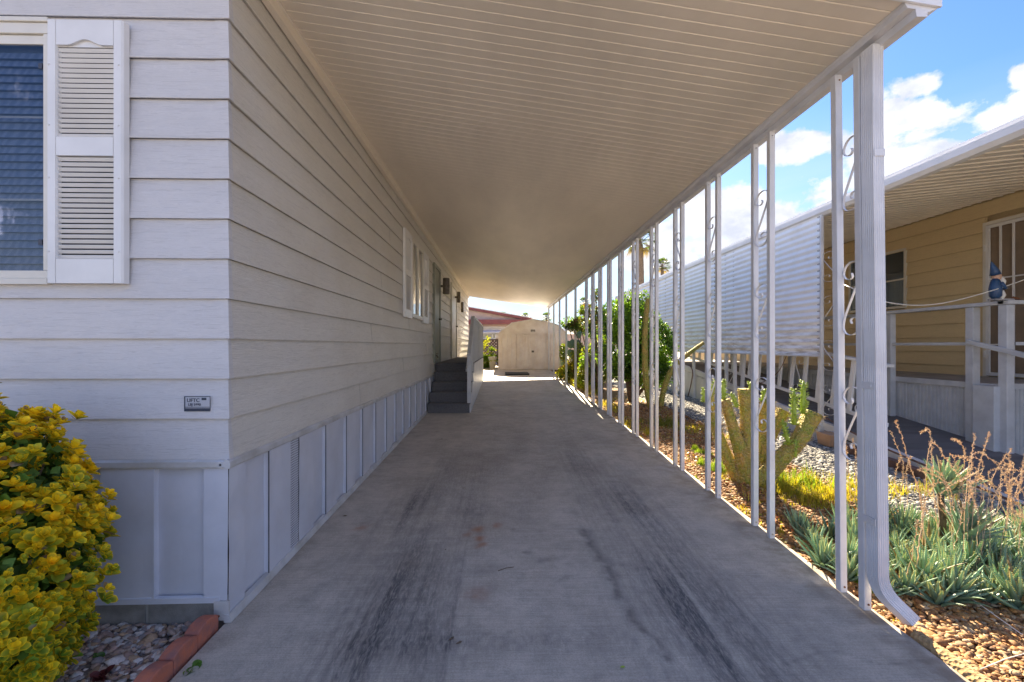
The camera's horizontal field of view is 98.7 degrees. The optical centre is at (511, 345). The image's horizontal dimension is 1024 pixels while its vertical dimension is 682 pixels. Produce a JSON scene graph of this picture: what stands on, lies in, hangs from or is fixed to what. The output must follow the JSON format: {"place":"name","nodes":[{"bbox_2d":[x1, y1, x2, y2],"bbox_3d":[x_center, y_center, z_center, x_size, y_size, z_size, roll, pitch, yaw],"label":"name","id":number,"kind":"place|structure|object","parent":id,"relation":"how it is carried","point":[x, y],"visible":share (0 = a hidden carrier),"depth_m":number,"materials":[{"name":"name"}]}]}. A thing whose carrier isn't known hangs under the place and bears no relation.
{"place":"outdoors","nodes":[
{"label":"outdoors","id":0,"kind":"place"},
{"bbox_2d":[53,621,191,681],"bbox_3d":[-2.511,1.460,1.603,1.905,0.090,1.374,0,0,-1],"label":"pink gravel","id":1,"kind":"structure","parent":0,"point":[121,651],"depth_m":2.10,"materials":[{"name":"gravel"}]},
{"bbox_2d":[0,382,120,681],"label":"variegated bush","id":2,"kind":"object","parent":1,"relation":"on","point":[54,511],"visible":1,"depth_m":1.71,"materials":[{"name":"yellow plant"}]},
{"bbox_2d":[90,664,114,681],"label":"weed","id":3,"kind":"object","parent":1,"relation":"on","point":[97,676],"visible":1,"depth_m":1.91,"materials":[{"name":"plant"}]},
{"bbox_2d":[170,367,969,681],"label":"driveway","id":4,"kind":"structure","parent":0,"point":[614,543],"depth_m":2.62,"materials":[{"name":"concrete"}]},
{"bbox_2d":[183,659,201,675],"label":"weed","id":5,"kind":"object","parent":4,"relation":"on","point":[197,662],"visible":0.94,"depth_m":1.96,"materials":[{"name":"green plant"}]},
{"bbox_2d":[428,316,482,412],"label":"staircase","id":6,"kind":"structure","parent":4,"relation":"on","point":[457,383],"depth_m":8.81,"materials":[{"name":"grey paint"}]},
{"bbox_2d":[488,357,496,368],"bbox_3d":[-0.837,0.722,18.885,0.367,0.500,0.367,0,0,-1],"label":"plant pot","id":7,"kind":"object","parent":4,"relation":"on","point":[492,364],"visible":1,"depth_m":18.77,"materials":[{"name":"beige ceramic"}]},
{"bbox_2d":[483,335,497,362],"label":"areca plant","id":8,"kind":"object","parent":7,"relation":"in","point":[485,342],"visible":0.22,"depth_m":19.14,"materials":[{"name":"yellow plant"}]},
{"bbox_2d":[498,319,564,369],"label":"garden shed","id":9,"kind":"structure","parent":4,"relation":"on","point":[523,344],"depth_m":18.37,"materials":[{"name":"metal"}]},
{"bbox_2d":[517,334,532,368],"bbox_3d":[0.535,0.238,18.355,0.653,1.438,0.027,0,0,-1],"label":"door","id":10,"kind":"structure","parent":9,"relation":"in","point":[524,341],"depth_m":18.36,"materials":[{"name":"wood"}]},
{"bbox_2d":[533,334,547,368],"bbox_3d":[1.178,0.238,18.370,0.612,1.438,0.027,0,0,-1],"label":"door","id":11,"kind":"structure","parent":9,"relation":"in","point":[540,341],"depth_m":18.38,"materials":[{"name":"wood"}]},
{"bbox_2d":[261,0,941,625],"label":"carport","id":12,"kind":"object","parent":4,"relation":"on","point":[549,154],"visible":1,"depth_m":3.19,"materials":[{"name":"metal"}]},
{"bbox_2d":[298,352,851,537],"bbox_3d":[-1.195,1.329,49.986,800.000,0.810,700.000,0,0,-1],"label":"ground","id":13,"kind":"structure","parent":0,"point":[666,356],"depth_m":30.75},
{"bbox_2d":[133,661,172,681],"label":"edging brick","id":14,"kind":"object","parent":13,"relation":"on","point":[159,671],"visible":1,"depth_m":1.85,"materials":[{"name":"red brick"}]},
{"bbox_2d":[159,636,196,676],"bbox_3d":[-1.513,1.426,1.997,0.070,0.159,0.150,0,0,-1],"label":"edging brick","id":15,"kind":"object","parent":13,"relation":"on","point":[180,652],"visible":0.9,"depth_m":1.98,"materials":[{"name":"red brick"}]},
{"bbox_2d":[184,615,217,651],"bbox_3d":[-1.517,1.420,2.151,0.070,0.162,0.150,0,0,-1],"label":"edging brick","id":16,"kind":"object","parent":13,"relation":"on","point":[203,629],"visible":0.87,"depth_m":2.13,"materials":[{"name":"red brick"}]},
{"bbox_2d":[0,0,468,629],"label":"mobile home","id":17,"kind":"object","parent":13,"relation":"on","point":[234,314],"visible":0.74,"depth_m":2.27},
{"bbox_2d":[0,16,52,284],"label":"window","id":18,"kind":"structure","parent":17,"relation":"in","point":[23,39],"depth_m":2.27,"materials":[{"name":"blue glass"}]},
{"bbox_2d":[412,238,423,320],"bbox_3d":[-1.566,-1.051,7.278,0.047,1.216,0.966,0,0,-1],"label":"window","id":19,"kind":"structure","parent":17,"relation":"in","point":[417,253],"depth_m":7.25,"materials":[{"name":"white glass"}]},
{"bbox_2d":[432,262,441,362],"bbox_3d":[-1.595,-0.675,9.469,0.091,2.070,0.912,0,0,-1],"label":"door","id":20,"kind":"structure","parent":17,"relation":"in","point":[437,319],"depth_m":9.40,"materials":[{"name":"grey paint"}]},
{"bbox_2d":[450,282,457,358],"bbox_3d":[-1.676,-0.695,12.841,0.091,2.110,1.413,0,0,-1],"label":"door","id":21,"kind":"structure","parent":17,"relation":"in","point":[453,309],"depth_m":12.67,"materials":[{"name":"metal"}]},
{"bbox_2d":[468,339,497,365],"bbox_3d":[-1.319,0.325,20.184,1.422,1.253,0.080,0,0,-1],"label":"lattice fence","id":22,"kind":"object","parent":13,"relation":"on","point":[496,340],"visible":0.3,"depth_m":20.18,"materials":[{"name":"wood"}]},
{"bbox_2d":[483,346,497,367],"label":"potted shrub","id":23,"kind":"object","parent":13,"relation":"on","point":[485,364],"visible":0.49,"depth_m":19.21,"materials":[{"name":"green plant"}]},
{"bbox_2d":[468,306,532,354],"bbox_3d":[-5.280,-1.032,31.233,12.937,3.934,10.100,0,0,-1],"label":"mobile home","id":24,"kind":"object","parent":13,"relation":"on","point":[494,323],"visible":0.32,"depth_m":27.18,"materials":[{"name":"paint"}]},
{"bbox_2d":[560,331,581,367],"bbox_3d":[2.003,0.211,15.052,0.787,1.447,0.120,0,0,-1],"label":"prickly pear","id":25,"kind":"object","parent":13,"relation":"on","point":[570,344],"visible":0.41,"depth_m":15.03,"materials":[{"name":"green plant"}]},
{"bbox_2d":[555,342,596,380],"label":"shrub","id":26,"kind":"object","parent":13,"relation":"on","point":[560,372],"visible":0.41,"depth_m":14.44,"materials":[{"name":"green plant"}]},
{"bbox_2d":[563,328,597,357],"bbox_3d":[5.527,-0.234,31.441,3.180,2.337,4.200,0,0,-1],"label":"storage unit","id":27,"kind":"object","parent":13,"relation":"on","point":[582,341],"visible":0.04,"depth_m":30.14,"materials":[{"name":"paint"}]},
{"bbox_2d":[564,288,604,387],"bbox_3d":[2.010,-0.148,11.455,1.314,2.867,0.718,0,0,-1],"label":"slender tree","id":28,"kind":"object","parent":13,"relation":"on","point":[575,325],"visible":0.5,"depth_m":11.42,"materials":[{"name":"green plant"}]},
{"bbox_2d":[558,315,613,356],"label":"leafy shrub","id":29,"kind":"object","parent":13,"relation":"on","point":[562,323],"visible":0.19,"depth_m":15.91,"materials":[{"name":"green plant"}]},
{"bbox_2d":[572,330,616,388],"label":"flowering shrub","id":30,"kind":"object","parent":13,"relation":"on","point":[581,378],"visible":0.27,"depth_m":12.12,"materials":[{"name":"green plant"}]},
{"bbox_2d":[595,288,679,401],"bbox_3d":[2.826,0.026,9.981,1.848,2.640,1.316,0,0,-1],"label":"citrus tree","id":31,"kind":"object","parent":13,"relation":"on","point":[666,349],"visible":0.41,"depth_m":9.70,"materials":[{"name":"green plant"}]},
{"bbox_2d":[627,231,654,284],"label":"palm tree","id":32,"kind":"object","parent":13,"relation":"on","point":[643,250],"visible":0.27,"depth_m":45.11,"materials":[{"name":"brown plant"}]},
{"bbox_2d":[653,257,671,274],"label":"palm tree","id":33,"kind":"object","parent":13,"relation":"on","point":[662,267],"visible":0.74,"depth_m":62.29,"materials":[{"name":"green plant"}]},
{"bbox_2d":[568,378,990,671],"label":"grass","id":34,"kind":"structure","parent":13,"relation":"on","point":[785,484],"depth_m":4.29,"materials":[{"name":"yellow plant"}]},
{"bbox_2d":[551,370,1023,681],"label":"garden bed","id":35,"kind":"object","parent":13,"relation":"on","point":[614,392],"visible":0.14,"depth_m":4.42,"materials":[{"name":"brown gravel"}]},
{"bbox_2d":[641,299,653,407],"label":"column cactus","id":36,"kind":"object","parent":35,"relation":"on","point":[645,368],"depth_m":8.42,"materials":[{"name":"green plant"}]},
{"bbox_2d":[700,379,825,486],"bbox_3d":[2.544,0.944,4.529,1.150,1.215,0.501,0,0,-1],"label":"stump cactus","id":37,"kind":"object","parent":35,"relation":"on","point":[737,463],"visible":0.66,"depth_m":4.46,"materials":[{"name":"green plant"}]},
{"bbox_2d":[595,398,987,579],"bbox_3d":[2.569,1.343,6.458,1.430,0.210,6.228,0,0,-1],"label":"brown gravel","id":38,"kind":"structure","parent":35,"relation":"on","point":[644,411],"depth_m":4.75,"materials":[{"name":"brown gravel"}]},
{"bbox_2d":[659,342,704,405],"bbox_3d":[3.504,0.576,9.086,0.987,1.343,0.146,0,0,-1],"label":"leaning cactus","id":39,"kind":"object","parent":38,"relation":"on","point":[667,378],"visible":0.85,"depth_m":9.05,"materials":[{"name":"green plant"}]},
{"bbox_2d":[823,502,857,522],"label":"aloe","id":40,"kind":"object","parent":38,"relation":"on","point":[848,511],"visible":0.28,"depth_m":3.39,"materials":[{"name":"green plant"}]},
{"bbox_2d":[775,531,1023,681],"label":"brown gravel","id":41,"kind":"structure","parent":35,"relation":"on","point":[981,628],"depth_m":2.26,"materials":[{"name":"brown gravel"}]},
{"bbox_2d":[783,504,813,534],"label":"aloe","id":42,"kind":"object","parent":41,"relation":"on","point":[802,517],"visible":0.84,"depth_m":3.31,"materials":[{"name":"green plant"}]},
{"bbox_2d":[789,519,831,540],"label":"aloe","id":43,"kind":"object","parent":41,"relation":"on","point":[806,531],"visible":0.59,"depth_m":3.20,"materials":[{"name":"green plant"}]},
{"bbox_2d":[795,525,834,554],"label":"aloe","id":44,"kind":"object","parent":41,"relation":"on","point":[814,538],"visible":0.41,"depth_m":3.01,"materials":[{"name":"green plant"}]},
{"bbox_2d":[793,527,854,568],"bbox_3d":[2.054,1.335,2.828,0.346,0.244,0.279,0,0,5],"label":"aloe","id":45,"kind":"object","parent":41,"relation":"on","point":[820,558],"visible":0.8,"depth_m":2.85,"materials":[{"name":"green plant"}]},
{"bbox_2d":[814,510,834,539],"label":"aloe","id":46,"kind":"object","parent":41,"relation":"on","point":[830,527],"visible":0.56,"depth_m":3.27,"materials":[{"name":"green plant"}]},
{"bbox_2d":[813,546,857,581],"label":"aloe","id":47,"kind":"object","parent":41,"relation":"on","point":[852,569],"visible":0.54,"depth_m":2.70,"materials":[{"name":"green plant"}]},
{"bbox_2d":[825,510,857,540],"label":"aloe","id":48,"kind":"object","parent":41,"relation":"on","point":[849,524],"visible":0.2,"depth_m":3.16,"materials":[{"name":"green plant"}]},
{"bbox_2d":[834,518,857,544],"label":"aloe","id":49,"kind":"object","parent":41,"relation":"on","point":[852,533],"visible":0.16,"depth_m":3.04,"materials":[{"name":"green plant"}]},
{"bbox_2d":[847,533,857,565],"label":"aloe","id":50,"kind":"object","parent":41,"relation":"on","point":[851,547],"visible":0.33,"depth_m":2.85,"materials":[{"name":"green plant"}]},
{"bbox_2d":[871,577,912,595],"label":"aloe","id":51,"kind":"object","parent":41,"relation":"on","point":[895,584],"visible":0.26,"depth_m":2.50,"materials":[{"name":"green plant"}]},
{"bbox_2d":[889,523,914,540],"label":"aloe","id":52,"kind":"object","parent":41,"relation":"on","point":[891,529],"visible":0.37,"depth_m":3.17,"materials":[{"name":"green plant"}]},
{"bbox_2d":[889,542,915,571],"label":"aloe","id":53,"kind":"object","parent":41,"relation":"on","point":[904,555],"visible":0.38,"depth_m":2.81,"materials":[{"name":"green plant"}]},
{"bbox_2d":[889,529,916,550],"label":"aloe","id":54,"kind":"object","parent":41,"relation":"on","point":[900,537],"visible":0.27,"depth_m":3.02,"materials":[{"name":"green plant"}]},
{"bbox_2d":[889,506,927,539],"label":"aloe","id":55,"kind":"object","parent":41,"relation":"on","point":[900,523],"visible":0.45,"depth_m":3.24,"materials":[{"name":"green plant"}]},
{"bbox_2d":[894,420,925,545],"bbox_3d":[2.539,0.958,2.797,0.298,0.996,0.054,0,0,-21],"label":"dry stalk","id":56,"kind":"object","parent":41,"relation":"on","point":[909,464],"visible":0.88,"depth_m":2.79,"materials":[{"name":"brown plant"}]},
{"bbox_2d":[889,500,934,524],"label":"aloe","id":57,"kind":"object","parent":41,"relation":"on","point":[916,516],"visible":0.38,"depth_m":3.33,"materials":[{"name":"green plant"}]},
{"bbox_2d":[889,537,935,557],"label":"aloe","id":58,"kind":"object","parent":41,"relation":"on","point":[895,543],"visible":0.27,"depth_m":2.91,"materials":[{"name":"green plant"}]},
{"bbox_2d":[889,562,941,595],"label":"aloe","id":59,"kind":"object","parent":41,"relation":"on","point":[903,582],"visible":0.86,"depth_m":2.55,"materials":[{"name":"green plant"}]},
{"bbox_2d":[891,519,961,555],"bbox_3d":[2.795,1.314,2.900,0.372,0.279,0.414,0,0,-26],"label":"aloe","id":60,"kind":"object","parent":41,"relation":"on","point":[932,535],"visible":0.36,"depth_m":2.96,"materials":[{"name":"green plant"}]},
{"bbox_2d":[911,510,950,533],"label":"aloe","id":61,"kind":"object","parent":41,"relation":"on","point":[934,522],"visible":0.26,"depth_m":3.14,"materials":[{"name":"green plant"}]},
{"bbox_2d":[894,539,968,591],"bbox_3d":[2.522,1.324,2.636,0.357,0.281,0.413,0,0,41],"label":"aloe","id":62,"kind":"object","parent":41,"relation":"on","point":[925,565],"visible":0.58,"depth_m":2.62,"materials":[{"name":"green plant"}]},
{"bbox_2d":[918,463,954,545],"bbox_3d":[2.851,1.151,2.938,0.296,0.725,0.111,0,0,-1],"label":"dry stalk","id":63,"kind":"object","parent":41,"relation":"on","point":[926,510],"visible":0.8,"depth_m":2.91,"materials":[{"name":"brown plant"}]},
{"bbox_2d":[920,427,957,548],"bbox_3d":[2.795,0.997,2.889,0.323,0.920,0.096,0,0,-15],"label":"dry stalk","id":64,"kind":"object","parent":41,"relation":"on","point":[932,467],"visible":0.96,"depth_m":2.87,"materials":[{"name":"brown plant"}]},
{"bbox_2d":[906,571,974,606],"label":"aloe","id":65,"kind":"object","parent":41,"relation":"on","point":[937,593],"visible":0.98,"depth_m":2.45,"materials":[{"name":"green plant"}]},
{"bbox_2d":[920,456,965,550],"bbox_3d":[2.759,1.100,2.780,0.354,0.779,0.100,0,0,-14],"label":"dry stalk","id":66,"kind":"object","parent":41,"relation":"on","point":[946,489],"visible":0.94,"depth_m":2.78,"materials":[{"name":"brown plant"}]},
{"bbox_2d":[916,532,976,567],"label":"aloe","id":67,"kind":"object","parent":41,"relation":"on","point":[940,542],"visible":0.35,"depth_m":2.77,"materials":[{"name":"green plant"}]},
{"bbox_2d":[918,543,980,582],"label":"aloe","id":68,"kind":"object","parent":41,"relation":"on","point":[947,561],"visible":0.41,"depth_m":2.63,"materials":[{"name":"green plant"}]},
{"bbox_2d":[912,552,994,607],"bbox_3d":[2.525,1.334,2.463,0.300,0.263,0.360,0,0,3],"label":"aloe","id":69,"kind":"object","parent":41,"relation":"on","point":[962,582],"visible":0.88,"depth_m":2.47,"materials":[{"name":"green plant"}]},
{"bbox_2d":[917,455,990,537],"bbox_3d":[3.018,1.108,3.013,0.347,0.713,0.446,0,0,39],"label":"aloe","id":70,"kind":"object","parent":41,"relation":"on","point":[949,475],"visible":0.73,"depth_m":3.00,"materials":[{"name":"green plant"}]},
{"bbox_2d":[940,529,1001,573],"bbox_3d":[2.897,1.308,2.788,0.285,0.295,0.265,0,0,-29],"label":"aloe","id":71,"kind":"object","parent":41,"relation":"on","point":[969,552],"visible":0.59,"depth_m":2.76,"materials":[{"name":"green plant"}]},
{"bbox_2d":[959,472,983,576],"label":"dry stalk","id":72,"kind":"object","parent":41,"relation":"on","point":[971,491],"visible":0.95,"depth_m":2.77,"materials":[{"name":"brown plant"}]},
{"bbox_2d":[967,431,990,546],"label":"dry stalk","id":73,"kind":"object","parent":41,"relation":"on","point":[988,434],"visible":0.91,"depth_m":2.82,"materials":[{"name":"brown plant"}]},
{"bbox_2d":[942,494,1017,542],"bbox_3d":[3.022,1.225,2.862,0.364,0.489,0.468,0,0,39],"label":"aloe","id":74,"kind":"object","parent":41,"relation":"on","point":[976,527],"visible":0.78,"depth_m":2.83,"materials":[{"name":"green plant"}]},
{"bbox_2d":[948,529,1018,564],"bbox_3d":[3.079,1.294,2.902,0.263,0.322,0.287,0,0,-17],"label":"aloe","id":75,"kind":"object","parent":41,"relation":"on","point":[991,543],"visible":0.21,"depth_m":2.83,"materials":[{"name":"green plant"}]},
{"bbox_2d":[961,448,1015,568],"bbox_3d":[3.015,1.058,2.769,0.421,0.808,0.133,0,0,-1],"label":"dry stalk","id":76,"kind":"object","parent":41,"relation":"on","point":[1007,482],"visible":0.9,"depth_m":2.75,"materials":[{"name":"brown plant"}]},
{"bbox_2d":[966,568,1022,603],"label":"aloe","id":77,"kind":"object","parent":41,"relation":"on","point":[990,598],"visible":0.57,"depth_m":2.47,"materials":[{"name":"green plant"}]},
{"bbox_2d":[971,554,1023,610],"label":"aloe","id":78,"kind":"object","parent":41,"relation":"on","point":[1012,588],"visible":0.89,"depth_m":2.42,"materials":[{"name":"green plant"}]},
{"bbox_2d":[975,543,1023,589],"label":"aloe","id":79,"kind":"object","parent":41,"relation":"on","point":[1004,566],"visible":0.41,"depth_m":2.56,"materials":[{"name":"green plant"}]},
{"bbox_2d":[981,523,1022,559],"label":"aloe","id":80,"kind":"object","parent":41,"relation":"on","point":[1008,543],"visible":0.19,"depth_m":2.85,"materials":[{"name":"green plant"}]},
{"bbox_2d":[983,535,1023,572],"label":"aloe","id":81,"kind":"object","parent":41,"relation":"on","point":[996,560],"visible":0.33,"depth_m":2.71,"materials":[{"name":"green plant"}]},
{"bbox_2d":[988,461,1023,566],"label":"dry stalk","id":82,"kind":"object","parent":41,"relation":"on","point":[997,491],"visible":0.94,"depth_m":2.71,"materials":[{"name":"brown plant"}]},
{"bbox_2d":[994,527,1023,555],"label":"aloe","id":83,"kind":"object","parent":41,"relation":"on","point":[1013,541],"visible":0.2,"depth_m":2.90,"materials":[{"name":"green plant"}]},
{"bbox_2d":[997,538,1023,570],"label":"aloe","id":84,"kind":"object","parent":41,"relation":"on","point":[1016,551],"visible":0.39,"depth_m":2.72,"materials":[{"name":"green plant"}]},
{"bbox_2d":[890,430,912,514],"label":"dry stalk","id":85,"kind":"object","parent":35,"relation":"on","point":[906,482],"visible":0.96,"depth_m":3.36,"materials":[{"name":"brown plant"}]},
{"bbox_2d":[896,478,924,592],"bbox_3d":[2.375,1.120,2.596,0.268,0.644,0.067,0,0,-24],"label":"dry stalk","id":86,"kind":"object","parent":35,"relation":"on","point":[922,520],"visible":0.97,"depth_m":2.59,"materials":[{"name":"brown plant"}]},
{"bbox_2d":[910,630,993,681],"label":"earth edge","id":87,"kind":"object","parent":35,"relation":"on","point":[967,671],"visible":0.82,"depth_m":1.99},
{"bbox_2d":[949,438,972,541],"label":"dry stalk","id":88,"kind":"object","parent":35,"relation":"on","point":[959,442],"visible":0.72,"depth_m":2.96,"materials":[{"name":"brown plant"}]},
{"bbox_2d":[938,456,983,507],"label":"dry stalk","id":89,"kind":"object","parent":35,"relation":"on","point":[962,471],"visible":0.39,"depth_m":3.02,"materials":[{"name":"brown plant"}]},
{"bbox_2d":[615,115,1023,431],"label":"patio awning","id":90,"kind":"object","parent":13,"relation":"on","point":[987,165],"visible":0.67,"depth_m":6.76,"materials":[{"name":"metal"}]},
{"bbox_2d":[844,279,1023,305],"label":"cord","id":91,"kind":"object","parent":90,"relation":"hanging from","point":[944,302],"visible":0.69,"depth_m":5.12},
{"bbox_2d":[649,351,1023,507],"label":"driveway","id":92,"kind":"structure","parent":13,"relation":"on","point":[916,443],"depth_m":5.93,"materials":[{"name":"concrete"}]},
{"bbox_2d":[685,300,1023,455],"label":"porch","id":93,"kind":"object","parent":13,"relation":"on","point":[969,403],"visible":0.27,"depth_m":5.61,"materials":[{"name":"grey paint"}]},
{"bbox_2d":[987,261,1014,300],"bbox_3d":[5.760,-0.765,5.182,0.240,0.461,0.132,0,0,-1],"label":"garden gnome","id":94,"kind":"object","parent":93,"relation":"on","point":[998,279],"visible":0.98,"depth_m":5.15,"materials":[{"name":"ceramic"}]},
{"bbox_2d":[690,190,1023,378],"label":"mobile home","id":95,"kind":"object","parent":13,"relation":"on","point":[946,257],"visible":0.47,"depth_m":7.52,"materials":[{"name":"beige"}]},
{"bbox_2d":[848,248,909,312],"bbox_3d":[7.411,-1.275,8.918,0.115,1.125,1.360,0,0,-1],"label":"window","id":96,"kind":"structure","parent":95,"relation":"in","point":[895,264],"depth_m":8.56,"materials":[{"name":"glass"}]},
{"bbox_2d":[983,213,1023,377],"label":"security door","id":97,"kind":"structure","parent":95,"relation":"in","point":[1003,239],"depth_m":6.64,"materials":[{"name":"white metal"}]},
{"bbox_2d":[997,461,1023,530],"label":"dry stalk","id":98,"kind":"object","parent":13,"relation":"on","point":[1005,464],"visible":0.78,"depth_m":3.06,"materials":[{"name":"brown plant"}]},
{"bbox_2d":[1004,458,1023,546],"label":"dry stalk","id":99,"kind":"object","parent":13,"relation":"on","point":[1015,503],"visible":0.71,"depth_m":2.80,"materials":[{"name":"brown plant"}]},
{"bbox_2d":[468,0,1023,328],"label":"sky","id":100,"kind":"structure","parent":0,"point":[956,77],"materials":[{"name":"blue"}]},
{"bbox_2d":[603,375,1022,529],"bbox_3d":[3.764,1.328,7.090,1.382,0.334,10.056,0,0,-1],"label":"grey gravel","id":101,"kind":"structure","parent":0,"point":[695,410],"depth_m":4.99,"materials":[{"name":"grey gravel"}]},
{"bbox_2d":[816,431,833,446],"bbox_3d":[4.338,1.274,5.992,0.200,0.160,0.278,0,0,-1],"label":"terracotta planter","id":102,"kind":"object","parent":101,"relation":"on","point":[825,438],"visible":0.71,"depth_m":5.97,"materials":[{"name":"orange ceramic"}]},
{"bbox_2d":[888,457,907,471],"bbox_3d":[4.361,1.350,5.016,0.100,0.100,0.280,0,0,2],"label":"brick","id":103,"kind":"object","parent":101,"relation":"on","point":[892,462],"visible":0.51,"depth_m":4.96,"materials":[{"name":"brown brick"}]},
{"bbox_2d":[902,465,929,480],"bbox_3d":[4.339,1.359,4.695,0.100,0.100,0.280,0,0,-6],"label":"brick","id":104,"kind":"object","parent":101,"relation":"on","point":[917,473],"visible":0.42,"depth_m":4.69,"materials":[{"name":"brown brick"}]},
{"bbox_2d":[825,417,1023,506],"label":"brick edging","id":105,"kind":"object","parent":101,"relation":"on","point":[1005,498],"visible":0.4,"depth_m":4.76,"materials":[{"name":"brick"}]},
{"bbox_2d":[980,468,1018,524],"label":"dry stalk","id":106,"kind":"object","parent":101,"relation":"on","point":[1001,499],"visible":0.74,"depth_m":3.18,"materials":[{"name":"brown plant"}]},
{"bbox_2d":[994,502,1023,530],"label":"aloe","id":107,"kind":"object","parent":101,"relation":"on","point":[1022,522],"visible":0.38,"depth_m":3.27,"materials":[{"name":"green plant"}]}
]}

